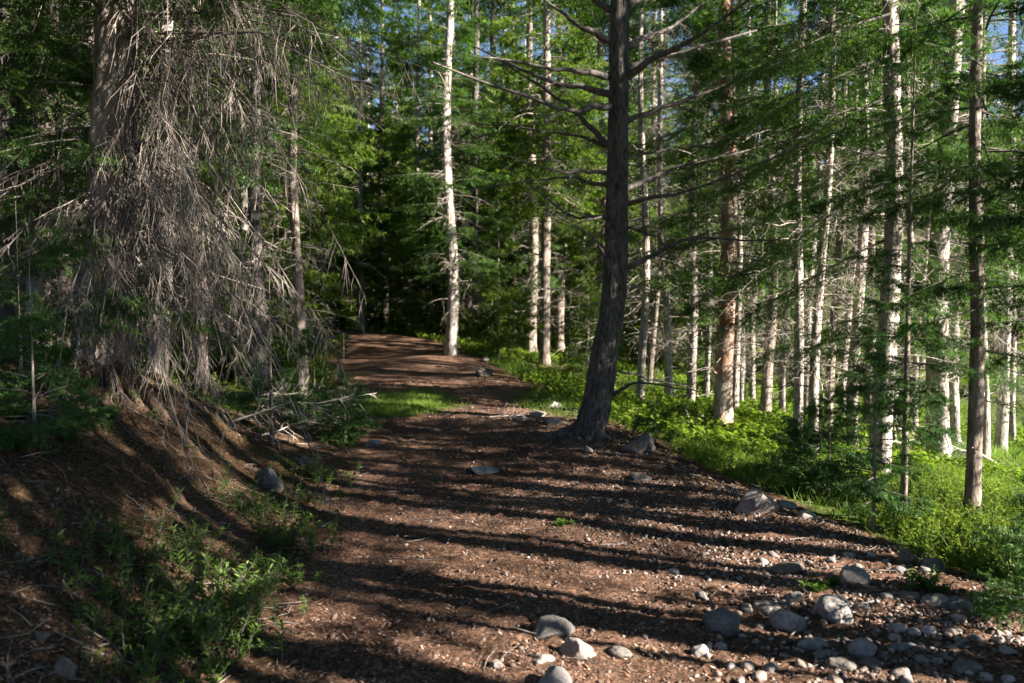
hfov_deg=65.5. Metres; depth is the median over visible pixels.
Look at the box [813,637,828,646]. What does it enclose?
cobble
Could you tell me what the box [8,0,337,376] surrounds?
spruce tree
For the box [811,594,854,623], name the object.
rock
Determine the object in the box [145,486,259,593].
leafy plant
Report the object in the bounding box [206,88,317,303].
forest spruce tree
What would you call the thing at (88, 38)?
spruce tree
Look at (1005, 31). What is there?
sky
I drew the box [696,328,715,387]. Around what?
understory fir tree
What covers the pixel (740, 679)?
cobble
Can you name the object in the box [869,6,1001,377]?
spruce tree
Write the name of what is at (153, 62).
forest spruce tree
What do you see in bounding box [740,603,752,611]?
cobble
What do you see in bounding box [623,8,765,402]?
spruce tree
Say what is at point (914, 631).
cobble
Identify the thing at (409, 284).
forest spruce tree
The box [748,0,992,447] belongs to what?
spruce tree
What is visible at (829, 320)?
understory fir tree
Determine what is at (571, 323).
understory fir tree
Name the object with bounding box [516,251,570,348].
understory fir tree
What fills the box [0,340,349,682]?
ground plants
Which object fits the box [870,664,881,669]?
cobble
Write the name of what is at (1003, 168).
spruce tree
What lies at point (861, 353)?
understory fir tree
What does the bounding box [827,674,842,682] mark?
cobble
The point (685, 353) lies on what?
understory fir tree
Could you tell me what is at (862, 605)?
cobble
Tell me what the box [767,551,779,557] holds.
cobble
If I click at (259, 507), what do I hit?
leafy plant
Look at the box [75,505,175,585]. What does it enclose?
leafy plant
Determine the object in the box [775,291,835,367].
understory fir tree
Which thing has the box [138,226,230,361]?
understory fir tree
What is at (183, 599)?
leafy plant
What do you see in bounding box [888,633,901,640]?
cobble
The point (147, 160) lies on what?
forest spruce tree
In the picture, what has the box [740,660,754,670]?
cobble
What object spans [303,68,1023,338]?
distant forest
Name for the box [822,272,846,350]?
understory fir tree
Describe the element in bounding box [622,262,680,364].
understory fir tree
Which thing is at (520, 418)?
rock
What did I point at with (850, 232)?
forest spruce tree
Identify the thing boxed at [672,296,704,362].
understory fir tree
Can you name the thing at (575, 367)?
understory fir tree
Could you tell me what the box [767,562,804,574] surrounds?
rock
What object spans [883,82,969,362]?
forest spruce tree
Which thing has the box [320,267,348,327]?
understory fir tree
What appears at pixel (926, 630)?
cobble
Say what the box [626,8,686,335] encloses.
forest spruce tree
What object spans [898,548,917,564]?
rock
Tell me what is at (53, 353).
young fir tree
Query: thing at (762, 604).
rock
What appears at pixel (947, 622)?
cobble
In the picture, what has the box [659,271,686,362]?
understory fir tree
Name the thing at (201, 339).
spruce tree
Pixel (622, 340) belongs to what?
understory fir tree
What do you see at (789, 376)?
understory fir tree
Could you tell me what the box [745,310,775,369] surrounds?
understory fir tree
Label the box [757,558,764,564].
cobble
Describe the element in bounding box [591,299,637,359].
understory fir tree
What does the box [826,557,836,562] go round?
cobble
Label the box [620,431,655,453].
rock
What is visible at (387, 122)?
forest spruce tree
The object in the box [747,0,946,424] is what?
spruce tree
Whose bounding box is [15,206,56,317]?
understory fir tree
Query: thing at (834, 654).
cobble
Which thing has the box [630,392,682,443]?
young fir tree
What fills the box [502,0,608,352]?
forest spruce tree
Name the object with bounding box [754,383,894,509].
young fir tree
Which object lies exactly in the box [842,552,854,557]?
cobble
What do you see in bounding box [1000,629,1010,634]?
cobble
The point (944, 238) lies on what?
spruce tree
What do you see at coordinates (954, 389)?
spruce tree
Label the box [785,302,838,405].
understory fir tree
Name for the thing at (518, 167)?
forest spruce tree
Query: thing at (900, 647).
rock
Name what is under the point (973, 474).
spruce tree
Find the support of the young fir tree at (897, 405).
on the ground at (388, 357)
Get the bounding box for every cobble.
[668,568,679,574]
[697,591,708,600]
[725,662,734,668]
[735,676,744,682]
[737,633,747,637]
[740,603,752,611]
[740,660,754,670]
[751,639,759,644]
[752,670,766,680]
[755,623,764,628]
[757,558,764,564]
[761,608,773,614]
[761,662,777,672]
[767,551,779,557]
[786,599,795,605]
[795,658,805,667]
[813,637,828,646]
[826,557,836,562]
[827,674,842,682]
[831,651,837,656]
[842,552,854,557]
[842,636,849,641]
[853,602,869,608]
[866,673,875,678]
[867,552,876,556]
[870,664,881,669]
[880,593,892,599]
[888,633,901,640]
[888,647,894,653]
[891,566,905,573]
[891,667,911,677]
[900,676,912,682]
[907,627,920,636]
[913,654,929,664]
[919,566,930,574]
[919,625,935,635]
[932,657,942,664]
[942,621,951,625]
[942,627,962,637]
[943,654,954,660]
[950,614,966,621]
[955,637,967,643]
[968,633,982,641]
[979,672,992,681]
[991,635,1005,643]
[994,629,1003,635]
[997,644,1017,654]
[998,634,1014,641]
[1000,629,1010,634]
[1001,675,1014,682]
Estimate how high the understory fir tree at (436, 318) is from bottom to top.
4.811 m
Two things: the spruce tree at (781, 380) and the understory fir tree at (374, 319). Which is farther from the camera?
the understory fir tree at (374, 319)
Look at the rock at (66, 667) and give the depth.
2.96 m
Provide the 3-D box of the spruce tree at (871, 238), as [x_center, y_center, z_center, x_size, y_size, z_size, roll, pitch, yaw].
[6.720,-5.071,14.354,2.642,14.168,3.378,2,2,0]
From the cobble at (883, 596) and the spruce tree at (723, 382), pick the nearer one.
the cobble at (883, 596)
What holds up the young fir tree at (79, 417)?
on the ground at (388, 357)
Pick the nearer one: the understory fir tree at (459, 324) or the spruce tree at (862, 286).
the spruce tree at (862, 286)
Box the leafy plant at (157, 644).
[62,570,220,682]
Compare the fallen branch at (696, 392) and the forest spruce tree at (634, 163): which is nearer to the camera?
the fallen branch at (696, 392)
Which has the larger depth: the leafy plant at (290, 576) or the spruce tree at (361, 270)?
the spruce tree at (361, 270)
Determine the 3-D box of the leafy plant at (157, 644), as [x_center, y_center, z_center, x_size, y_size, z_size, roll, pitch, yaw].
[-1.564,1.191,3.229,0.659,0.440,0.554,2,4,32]
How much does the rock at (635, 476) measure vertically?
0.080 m
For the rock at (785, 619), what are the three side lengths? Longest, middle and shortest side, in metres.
0.179 x 0.139 x 0.136 m
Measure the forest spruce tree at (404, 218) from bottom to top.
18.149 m
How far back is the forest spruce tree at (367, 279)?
35.41 m
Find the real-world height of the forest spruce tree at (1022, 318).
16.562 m
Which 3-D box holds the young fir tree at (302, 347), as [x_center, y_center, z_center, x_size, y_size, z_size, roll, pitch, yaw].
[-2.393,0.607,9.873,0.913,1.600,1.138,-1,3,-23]
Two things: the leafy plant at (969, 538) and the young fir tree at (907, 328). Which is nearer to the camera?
the leafy plant at (969, 538)
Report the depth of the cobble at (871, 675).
3.33 m
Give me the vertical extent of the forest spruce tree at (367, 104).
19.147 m
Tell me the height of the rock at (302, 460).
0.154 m
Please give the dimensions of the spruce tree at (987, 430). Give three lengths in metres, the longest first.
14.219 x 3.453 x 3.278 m
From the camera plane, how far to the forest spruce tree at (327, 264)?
30.71 m
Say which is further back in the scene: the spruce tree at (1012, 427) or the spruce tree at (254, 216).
the spruce tree at (1012, 427)
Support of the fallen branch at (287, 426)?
on the ground at (388, 357)
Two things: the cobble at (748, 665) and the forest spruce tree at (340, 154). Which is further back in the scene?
the forest spruce tree at (340, 154)
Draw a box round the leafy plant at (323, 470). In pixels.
[288,450,362,485]
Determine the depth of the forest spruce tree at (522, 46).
39.21 m
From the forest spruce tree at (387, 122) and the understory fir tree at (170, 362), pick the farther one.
the forest spruce tree at (387, 122)
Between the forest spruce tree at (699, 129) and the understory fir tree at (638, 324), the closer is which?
the understory fir tree at (638, 324)
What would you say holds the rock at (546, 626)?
on the ground at (388, 357)
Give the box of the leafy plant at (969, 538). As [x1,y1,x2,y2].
[945,522,1011,557]
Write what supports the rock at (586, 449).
on the ground at (388, 357)
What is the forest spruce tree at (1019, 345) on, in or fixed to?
on the ground at (388, 357)
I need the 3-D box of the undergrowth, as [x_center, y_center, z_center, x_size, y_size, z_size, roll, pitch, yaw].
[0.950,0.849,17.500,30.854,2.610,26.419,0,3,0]
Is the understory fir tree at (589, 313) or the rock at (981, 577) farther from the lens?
the understory fir tree at (589, 313)
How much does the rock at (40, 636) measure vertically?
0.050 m
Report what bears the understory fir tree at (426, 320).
on the ground at (388, 357)
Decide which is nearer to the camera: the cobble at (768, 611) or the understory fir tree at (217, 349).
the cobble at (768, 611)
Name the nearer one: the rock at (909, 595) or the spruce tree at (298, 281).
the rock at (909, 595)
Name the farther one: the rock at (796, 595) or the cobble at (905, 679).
the rock at (796, 595)
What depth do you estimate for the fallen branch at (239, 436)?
7.32 m
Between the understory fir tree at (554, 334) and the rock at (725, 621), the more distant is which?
the understory fir tree at (554, 334)
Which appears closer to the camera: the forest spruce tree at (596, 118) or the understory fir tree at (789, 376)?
the understory fir tree at (789, 376)
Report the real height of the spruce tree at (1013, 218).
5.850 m
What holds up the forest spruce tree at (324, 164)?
on the ground at (388, 357)
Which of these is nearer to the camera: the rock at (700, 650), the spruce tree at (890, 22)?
the rock at (700, 650)
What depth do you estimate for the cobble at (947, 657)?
3.47 m
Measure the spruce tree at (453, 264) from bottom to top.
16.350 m
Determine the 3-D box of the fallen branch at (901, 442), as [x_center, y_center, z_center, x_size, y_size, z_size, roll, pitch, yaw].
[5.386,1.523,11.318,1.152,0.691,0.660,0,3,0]
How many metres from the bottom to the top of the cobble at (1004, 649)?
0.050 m
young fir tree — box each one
[0,201,86,392]
[0,237,124,453]
[214,299,312,444]
[280,326,354,426]
[299,371,383,448]
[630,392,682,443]
[745,363,839,490]
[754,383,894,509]
[809,340,936,531]
[826,0,992,522]
[963,445,1023,632]
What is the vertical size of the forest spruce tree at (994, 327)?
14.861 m
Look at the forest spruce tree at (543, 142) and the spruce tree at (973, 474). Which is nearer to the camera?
the spruce tree at (973, 474)
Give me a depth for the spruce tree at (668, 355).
15.96 m
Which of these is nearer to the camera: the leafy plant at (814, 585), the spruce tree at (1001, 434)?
the leafy plant at (814, 585)
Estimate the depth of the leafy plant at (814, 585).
4.41 m
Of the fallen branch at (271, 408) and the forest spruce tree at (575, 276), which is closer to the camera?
the fallen branch at (271, 408)
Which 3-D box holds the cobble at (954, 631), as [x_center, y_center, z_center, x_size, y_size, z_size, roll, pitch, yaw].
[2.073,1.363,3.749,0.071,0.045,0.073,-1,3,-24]
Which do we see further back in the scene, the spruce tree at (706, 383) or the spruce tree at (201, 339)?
the spruce tree at (706, 383)
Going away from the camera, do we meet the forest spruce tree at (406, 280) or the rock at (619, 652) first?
the rock at (619, 652)
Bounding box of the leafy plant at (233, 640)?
[177,588,311,677]
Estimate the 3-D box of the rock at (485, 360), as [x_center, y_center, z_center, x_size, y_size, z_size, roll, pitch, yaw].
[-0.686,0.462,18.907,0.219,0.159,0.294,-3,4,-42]
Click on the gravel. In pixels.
(932, 669)
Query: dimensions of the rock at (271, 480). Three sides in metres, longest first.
0.240 x 0.223 x 0.166 m
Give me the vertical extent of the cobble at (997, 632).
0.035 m
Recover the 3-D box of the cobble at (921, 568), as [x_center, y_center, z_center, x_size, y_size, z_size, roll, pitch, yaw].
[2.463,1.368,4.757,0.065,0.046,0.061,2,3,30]
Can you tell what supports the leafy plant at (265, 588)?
on the ground at (388, 357)
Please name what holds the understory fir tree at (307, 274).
on the ground at (388, 357)
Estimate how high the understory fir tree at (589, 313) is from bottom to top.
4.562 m
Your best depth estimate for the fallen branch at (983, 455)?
11.36 m
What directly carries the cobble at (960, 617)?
on the ground at (388, 357)
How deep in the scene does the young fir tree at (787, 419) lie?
8.06 m
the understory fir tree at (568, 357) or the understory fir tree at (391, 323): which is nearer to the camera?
the understory fir tree at (568, 357)
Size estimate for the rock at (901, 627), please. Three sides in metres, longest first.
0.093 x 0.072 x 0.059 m
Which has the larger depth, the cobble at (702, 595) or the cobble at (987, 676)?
the cobble at (702, 595)
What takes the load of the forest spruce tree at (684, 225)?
on the ground at (388, 357)
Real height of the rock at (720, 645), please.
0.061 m
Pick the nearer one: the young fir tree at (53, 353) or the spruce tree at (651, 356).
the young fir tree at (53, 353)
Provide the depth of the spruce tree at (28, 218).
12.67 m
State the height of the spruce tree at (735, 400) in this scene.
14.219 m
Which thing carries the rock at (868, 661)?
on the ground at (388, 357)
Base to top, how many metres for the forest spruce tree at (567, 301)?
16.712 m
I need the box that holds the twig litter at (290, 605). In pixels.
[0,359,1011,682]
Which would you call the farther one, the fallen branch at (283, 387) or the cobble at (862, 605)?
the fallen branch at (283, 387)
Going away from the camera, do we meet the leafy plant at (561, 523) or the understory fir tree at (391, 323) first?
the leafy plant at (561, 523)
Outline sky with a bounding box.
[269,0,1023,243]
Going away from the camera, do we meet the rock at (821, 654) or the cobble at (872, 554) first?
the rock at (821, 654)
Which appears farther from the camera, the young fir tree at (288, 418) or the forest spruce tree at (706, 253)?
the forest spruce tree at (706, 253)
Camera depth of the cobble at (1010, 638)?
3.66 m
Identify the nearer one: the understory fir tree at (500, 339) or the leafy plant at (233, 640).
the leafy plant at (233, 640)
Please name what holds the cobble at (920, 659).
on the ground at (388, 357)
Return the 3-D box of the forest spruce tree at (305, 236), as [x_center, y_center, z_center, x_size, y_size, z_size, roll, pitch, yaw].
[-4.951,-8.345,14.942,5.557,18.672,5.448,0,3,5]
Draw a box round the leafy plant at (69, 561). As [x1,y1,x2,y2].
[0,494,178,628]
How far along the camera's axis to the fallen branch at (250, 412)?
9.48 m
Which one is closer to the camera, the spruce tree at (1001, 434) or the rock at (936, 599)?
the rock at (936, 599)
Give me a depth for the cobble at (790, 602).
4.22 m
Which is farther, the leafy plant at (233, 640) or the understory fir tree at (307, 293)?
the understory fir tree at (307, 293)
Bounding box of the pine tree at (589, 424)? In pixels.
[432,0,849,443]
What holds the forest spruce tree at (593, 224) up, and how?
on the ground at (388, 357)
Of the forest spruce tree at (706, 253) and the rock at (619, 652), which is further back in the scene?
the forest spruce tree at (706, 253)
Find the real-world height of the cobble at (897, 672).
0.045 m
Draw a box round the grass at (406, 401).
[29,349,1023,572]
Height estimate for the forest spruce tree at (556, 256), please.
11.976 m
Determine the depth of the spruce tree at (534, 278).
24.23 m
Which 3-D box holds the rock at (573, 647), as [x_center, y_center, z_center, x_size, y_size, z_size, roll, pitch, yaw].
[0.302,1.395,3.596,0.128,0.124,0.127,-2,4,-39]
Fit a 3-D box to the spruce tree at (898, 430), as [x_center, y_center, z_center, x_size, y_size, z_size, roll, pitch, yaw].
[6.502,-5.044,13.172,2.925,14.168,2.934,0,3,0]
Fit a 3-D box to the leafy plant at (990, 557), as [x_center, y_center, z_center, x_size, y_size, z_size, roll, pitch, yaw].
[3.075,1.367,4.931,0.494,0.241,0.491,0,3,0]
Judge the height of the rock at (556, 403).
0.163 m
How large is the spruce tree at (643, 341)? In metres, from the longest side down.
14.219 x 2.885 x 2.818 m
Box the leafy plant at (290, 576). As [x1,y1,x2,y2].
[216,547,325,593]
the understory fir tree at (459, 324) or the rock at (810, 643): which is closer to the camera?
the rock at (810, 643)
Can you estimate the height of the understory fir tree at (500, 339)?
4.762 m
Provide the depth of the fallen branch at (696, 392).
16.46 m
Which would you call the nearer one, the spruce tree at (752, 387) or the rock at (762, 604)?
the rock at (762, 604)
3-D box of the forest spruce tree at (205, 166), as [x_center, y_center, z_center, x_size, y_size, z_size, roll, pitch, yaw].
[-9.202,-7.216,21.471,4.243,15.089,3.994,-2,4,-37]
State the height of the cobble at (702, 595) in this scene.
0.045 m
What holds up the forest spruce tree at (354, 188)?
on the ground at (388, 357)
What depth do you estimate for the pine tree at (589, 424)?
8.78 m
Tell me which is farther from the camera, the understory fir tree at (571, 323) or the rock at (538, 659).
the understory fir tree at (571, 323)
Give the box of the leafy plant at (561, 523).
[553,518,574,526]
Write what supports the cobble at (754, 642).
on the ground at (388, 357)
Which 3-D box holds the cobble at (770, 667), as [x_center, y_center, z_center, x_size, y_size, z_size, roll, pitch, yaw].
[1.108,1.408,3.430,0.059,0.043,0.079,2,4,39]
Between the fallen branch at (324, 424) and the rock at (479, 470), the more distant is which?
the fallen branch at (324, 424)
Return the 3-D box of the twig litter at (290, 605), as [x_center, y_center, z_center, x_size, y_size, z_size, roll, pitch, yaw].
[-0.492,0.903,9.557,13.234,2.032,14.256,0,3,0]
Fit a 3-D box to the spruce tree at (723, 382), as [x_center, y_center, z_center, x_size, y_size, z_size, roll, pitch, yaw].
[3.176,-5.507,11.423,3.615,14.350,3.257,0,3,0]
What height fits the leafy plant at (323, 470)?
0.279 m
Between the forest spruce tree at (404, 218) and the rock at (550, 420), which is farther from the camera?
the forest spruce tree at (404, 218)
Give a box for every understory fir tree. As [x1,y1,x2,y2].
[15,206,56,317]
[16,223,74,343]
[133,198,194,369]
[136,132,273,376]
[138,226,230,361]
[208,146,351,380]
[243,231,293,360]
[266,239,285,333]
[302,261,318,318]
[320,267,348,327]
[327,258,368,329]
[365,280,389,330]
[388,270,410,332]
[394,212,468,335]
[413,292,430,328]
[438,282,464,336]
[458,192,545,357]
[471,273,516,357]
[507,253,558,352]
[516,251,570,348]
[552,269,592,350]
[554,263,618,374]
[560,281,618,380]
[566,255,629,350]
[582,272,631,360]
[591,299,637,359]
[619,276,648,360]
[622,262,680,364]
[628,294,672,369]
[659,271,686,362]
[661,256,714,376]
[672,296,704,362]
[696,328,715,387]
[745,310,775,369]
[773,265,839,387]
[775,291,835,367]
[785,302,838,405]
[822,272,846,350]
[822,284,843,364]
[835,290,877,384]
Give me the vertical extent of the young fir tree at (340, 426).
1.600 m
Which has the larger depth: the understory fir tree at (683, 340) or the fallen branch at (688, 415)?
the understory fir tree at (683, 340)
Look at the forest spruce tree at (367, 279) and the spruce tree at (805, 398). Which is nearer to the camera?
the spruce tree at (805, 398)
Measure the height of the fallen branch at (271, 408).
0.876 m
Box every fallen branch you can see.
[219,400,257,439]
[231,373,374,450]
[249,379,302,427]
[255,373,339,398]
[261,405,326,439]
[285,388,383,409]
[300,408,359,431]
[490,400,533,419]
[673,386,713,397]
[679,399,711,428]
[892,427,922,445]
[894,424,1001,465]
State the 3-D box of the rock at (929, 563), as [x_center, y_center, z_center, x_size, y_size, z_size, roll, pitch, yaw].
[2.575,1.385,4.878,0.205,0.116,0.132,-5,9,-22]
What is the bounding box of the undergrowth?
[137,324,1023,588]
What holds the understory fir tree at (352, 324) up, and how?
on the ground at (388, 357)
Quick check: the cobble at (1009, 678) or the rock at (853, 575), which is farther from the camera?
the rock at (853, 575)
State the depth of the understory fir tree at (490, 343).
22.36 m
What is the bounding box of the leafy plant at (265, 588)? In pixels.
[124,539,289,651]
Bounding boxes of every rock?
[33,631,49,641]
[53,656,77,679]
[254,467,283,491]
[298,455,308,465]
[363,439,381,446]
[471,466,498,474]
[475,368,492,376]
[478,358,488,362]
[489,659,502,668]
[513,415,527,420]
[529,410,546,417]
[531,615,574,640]
[532,654,554,664]
[538,665,571,682]
[543,417,566,424]
[547,401,560,407]
[559,637,595,659]
[582,446,592,451]
[607,646,632,658]
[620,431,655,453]
[629,472,650,480]
[691,644,708,656]
[701,607,740,638]
[714,642,726,649]
[734,487,778,514]
[753,599,781,611]
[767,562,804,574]
[769,608,806,632]
[777,500,797,508]
[786,591,802,600]
[797,510,819,519]
[797,638,821,649]
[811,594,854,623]
[813,649,830,659]
[825,657,853,672]
[839,566,870,584]
[847,638,876,657]
[858,656,879,667]
[887,623,907,633]
[889,642,908,652]
[894,591,920,601]
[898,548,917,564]
[919,558,946,571]
[921,593,948,608]
[946,596,973,609]
[950,657,982,674]
[969,570,996,580]
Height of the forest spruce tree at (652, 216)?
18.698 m
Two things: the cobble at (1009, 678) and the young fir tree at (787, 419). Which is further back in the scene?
the young fir tree at (787, 419)
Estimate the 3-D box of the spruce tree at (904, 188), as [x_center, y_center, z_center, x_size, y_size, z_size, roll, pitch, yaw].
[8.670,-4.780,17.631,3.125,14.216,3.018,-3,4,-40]
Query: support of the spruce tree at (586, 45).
on the ground at (388, 357)
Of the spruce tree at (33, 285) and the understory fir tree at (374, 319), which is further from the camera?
the understory fir tree at (374, 319)
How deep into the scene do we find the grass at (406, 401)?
11.94 m
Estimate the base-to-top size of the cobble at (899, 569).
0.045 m
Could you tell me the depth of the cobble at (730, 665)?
3.46 m
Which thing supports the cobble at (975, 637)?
on the ground at (388, 357)
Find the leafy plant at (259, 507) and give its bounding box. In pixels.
[207,459,301,534]
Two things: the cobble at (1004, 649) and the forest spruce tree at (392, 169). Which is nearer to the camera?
the cobble at (1004, 649)
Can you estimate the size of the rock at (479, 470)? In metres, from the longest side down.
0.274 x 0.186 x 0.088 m
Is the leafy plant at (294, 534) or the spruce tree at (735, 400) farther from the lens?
the spruce tree at (735, 400)
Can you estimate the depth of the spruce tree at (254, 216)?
11.32 m
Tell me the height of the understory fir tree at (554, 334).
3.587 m
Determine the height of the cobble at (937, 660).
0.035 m
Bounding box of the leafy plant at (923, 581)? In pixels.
[902,564,958,593]
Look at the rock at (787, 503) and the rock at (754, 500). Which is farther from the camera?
the rock at (787, 503)
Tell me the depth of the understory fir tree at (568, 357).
20.84 m
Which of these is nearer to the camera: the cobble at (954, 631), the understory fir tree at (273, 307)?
the cobble at (954, 631)
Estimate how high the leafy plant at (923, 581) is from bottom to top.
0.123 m
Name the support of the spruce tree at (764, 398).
on the ground at (388, 357)
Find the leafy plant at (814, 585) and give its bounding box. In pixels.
[796,572,841,592]
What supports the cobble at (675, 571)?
on the ground at (388, 357)
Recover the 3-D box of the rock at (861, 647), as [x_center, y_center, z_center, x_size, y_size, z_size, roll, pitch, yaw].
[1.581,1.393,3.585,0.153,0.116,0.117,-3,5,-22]
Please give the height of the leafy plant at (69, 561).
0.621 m
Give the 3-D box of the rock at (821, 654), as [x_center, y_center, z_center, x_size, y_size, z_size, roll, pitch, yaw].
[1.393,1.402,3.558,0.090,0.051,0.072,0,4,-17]
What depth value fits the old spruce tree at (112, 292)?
5.92 m
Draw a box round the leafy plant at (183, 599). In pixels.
[73,543,259,682]
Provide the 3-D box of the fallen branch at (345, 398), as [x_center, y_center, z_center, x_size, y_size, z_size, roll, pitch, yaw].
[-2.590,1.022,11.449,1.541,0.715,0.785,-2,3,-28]
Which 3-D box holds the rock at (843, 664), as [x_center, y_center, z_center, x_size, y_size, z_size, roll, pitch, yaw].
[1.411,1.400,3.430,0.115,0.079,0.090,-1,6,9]
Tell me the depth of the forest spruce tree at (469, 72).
30.41 m
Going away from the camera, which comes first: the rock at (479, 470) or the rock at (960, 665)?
the rock at (960, 665)
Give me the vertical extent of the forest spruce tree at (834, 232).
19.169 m
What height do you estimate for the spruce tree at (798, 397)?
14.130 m
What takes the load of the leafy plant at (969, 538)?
on the ground at (388, 357)
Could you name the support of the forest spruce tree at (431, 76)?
on the ground at (388, 357)
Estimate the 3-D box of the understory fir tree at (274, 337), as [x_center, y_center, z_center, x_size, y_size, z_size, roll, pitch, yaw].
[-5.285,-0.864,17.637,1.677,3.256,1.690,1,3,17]
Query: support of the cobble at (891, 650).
on the ground at (388, 357)
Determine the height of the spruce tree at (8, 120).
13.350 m
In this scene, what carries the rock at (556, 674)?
on the ground at (388, 357)
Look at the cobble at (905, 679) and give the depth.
3.26 m
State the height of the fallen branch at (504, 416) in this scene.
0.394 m
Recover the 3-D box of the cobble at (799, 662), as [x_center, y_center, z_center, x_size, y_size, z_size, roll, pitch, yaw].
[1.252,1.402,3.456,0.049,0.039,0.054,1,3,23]
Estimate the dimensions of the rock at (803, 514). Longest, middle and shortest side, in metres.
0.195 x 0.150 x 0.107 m
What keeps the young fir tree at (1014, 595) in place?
on the ground at (388, 357)
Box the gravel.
[250,407,1023,682]
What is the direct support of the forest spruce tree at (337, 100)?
on the ground at (388, 357)
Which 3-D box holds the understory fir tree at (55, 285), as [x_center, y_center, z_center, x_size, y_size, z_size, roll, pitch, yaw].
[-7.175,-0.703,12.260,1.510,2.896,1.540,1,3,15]
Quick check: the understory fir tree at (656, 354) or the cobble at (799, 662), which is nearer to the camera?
the cobble at (799, 662)
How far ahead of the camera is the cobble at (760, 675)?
3.33 m
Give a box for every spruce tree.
[0,0,159,357]
[0,0,469,541]
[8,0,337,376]
[15,0,158,346]
[15,0,236,315]
[15,4,139,313]
[16,0,182,353]
[17,0,181,328]
[69,8,221,350]
[136,0,307,388]
[140,0,391,358]
[143,23,240,297]
[178,0,356,400]
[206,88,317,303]
[215,0,383,394]
[215,16,389,317]
[222,11,358,329]
[269,0,382,327]
[280,4,369,326]
[298,12,393,327]
[314,0,405,330]
[320,0,432,331]
[327,17,365,326]
[342,9,410,330]
[347,0,478,329]
[364,14,435,329]
[373,37,415,329]
[377,72,443,328]
[384,0,515,355]
[387,1,464,325]
[396,0,489,331]
[406,0,523,336]
[428,0,523,341]
[429,0,555,326]
[454,0,633,365]
[460,0,553,331]
[479,2,576,357]
[479,4,540,341]
[481,0,551,335]
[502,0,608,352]
[525,17,641,343]
[529,0,669,335]
[536,0,698,389]
[551,140,575,325]
[552,11,599,332]
[560,0,713,399]
[578,0,749,394]
[580,48,608,275]
[596,2,703,343]
[598,22,666,349]
[606,2,718,385]
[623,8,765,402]
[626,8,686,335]
[628,0,855,425]
[648,33,762,396]
[656,0,815,408]
[659,75,719,330]
[666,1,809,401]
[666,6,743,331]
[673,0,841,382]
[673,38,761,347]
[674,0,1017,477]
[685,0,849,413]
[688,0,908,449]
[698,81,815,400]
[720,0,948,454]
[740,1,847,410]
[740,18,869,407]
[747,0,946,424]
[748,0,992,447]
[761,43,839,347]
[783,0,1023,522]
[787,82,913,416]
[803,1,951,423]
[808,0,1023,465]
[816,5,918,338]
[818,15,882,315]
[833,0,996,439]
[834,0,967,418]
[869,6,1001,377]
[872,0,996,425]
[876,0,1023,458]
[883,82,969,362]
[909,4,1019,447]
[924,0,1023,451]
[926,1,1023,345]
[949,27,1023,441]
[969,246,1023,346]
[981,148,1023,458]
[986,70,1023,374]
[987,106,1023,361]
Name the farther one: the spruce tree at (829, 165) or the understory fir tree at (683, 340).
the understory fir tree at (683, 340)
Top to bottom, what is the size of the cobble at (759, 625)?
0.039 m
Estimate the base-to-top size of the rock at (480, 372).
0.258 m
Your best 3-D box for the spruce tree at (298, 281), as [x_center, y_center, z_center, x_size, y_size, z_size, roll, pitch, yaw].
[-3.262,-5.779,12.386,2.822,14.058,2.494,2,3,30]
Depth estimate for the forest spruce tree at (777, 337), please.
28.61 m
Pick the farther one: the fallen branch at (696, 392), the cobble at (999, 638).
the fallen branch at (696, 392)
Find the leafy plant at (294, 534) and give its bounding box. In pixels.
[235,499,339,555]
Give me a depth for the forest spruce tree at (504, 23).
26.34 m
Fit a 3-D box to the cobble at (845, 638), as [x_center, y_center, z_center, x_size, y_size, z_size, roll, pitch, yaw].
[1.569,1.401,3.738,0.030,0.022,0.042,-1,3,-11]
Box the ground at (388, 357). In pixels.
[0,299,1023,682]
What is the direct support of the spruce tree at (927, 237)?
on the ground at (388, 357)
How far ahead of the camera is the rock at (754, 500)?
6.03 m
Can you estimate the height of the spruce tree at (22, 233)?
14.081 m
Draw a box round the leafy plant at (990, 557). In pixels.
[958,542,1022,573]
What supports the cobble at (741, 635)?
on the ground at (388, 357)
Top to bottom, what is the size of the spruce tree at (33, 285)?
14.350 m
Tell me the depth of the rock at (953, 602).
4.11 m
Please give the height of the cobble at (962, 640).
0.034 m
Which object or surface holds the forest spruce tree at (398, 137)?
on the ground at (388, 357)
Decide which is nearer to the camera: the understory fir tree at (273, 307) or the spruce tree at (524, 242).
the understory fir tree at (273, 307)
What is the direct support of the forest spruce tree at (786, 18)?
on the ground at (388, 357)
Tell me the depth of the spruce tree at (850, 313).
15.96 m
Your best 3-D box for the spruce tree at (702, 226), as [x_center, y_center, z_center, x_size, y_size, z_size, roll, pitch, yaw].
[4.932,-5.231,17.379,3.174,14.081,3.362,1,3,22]
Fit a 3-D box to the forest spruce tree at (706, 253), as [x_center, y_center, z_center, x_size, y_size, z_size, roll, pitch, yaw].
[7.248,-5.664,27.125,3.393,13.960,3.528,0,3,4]
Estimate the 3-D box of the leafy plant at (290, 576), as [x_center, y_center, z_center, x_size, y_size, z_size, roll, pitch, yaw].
[-1.354,1.255,4.439,0.502,0.232,0.430,-3,4,-44]
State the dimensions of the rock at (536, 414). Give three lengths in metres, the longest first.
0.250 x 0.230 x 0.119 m
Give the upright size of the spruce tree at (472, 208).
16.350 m
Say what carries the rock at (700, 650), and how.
on the ground at (388, 357)
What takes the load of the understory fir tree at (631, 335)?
on the ground at (388, 357)
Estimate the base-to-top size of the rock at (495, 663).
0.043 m
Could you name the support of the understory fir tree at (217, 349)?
on the ground at (388, 357)

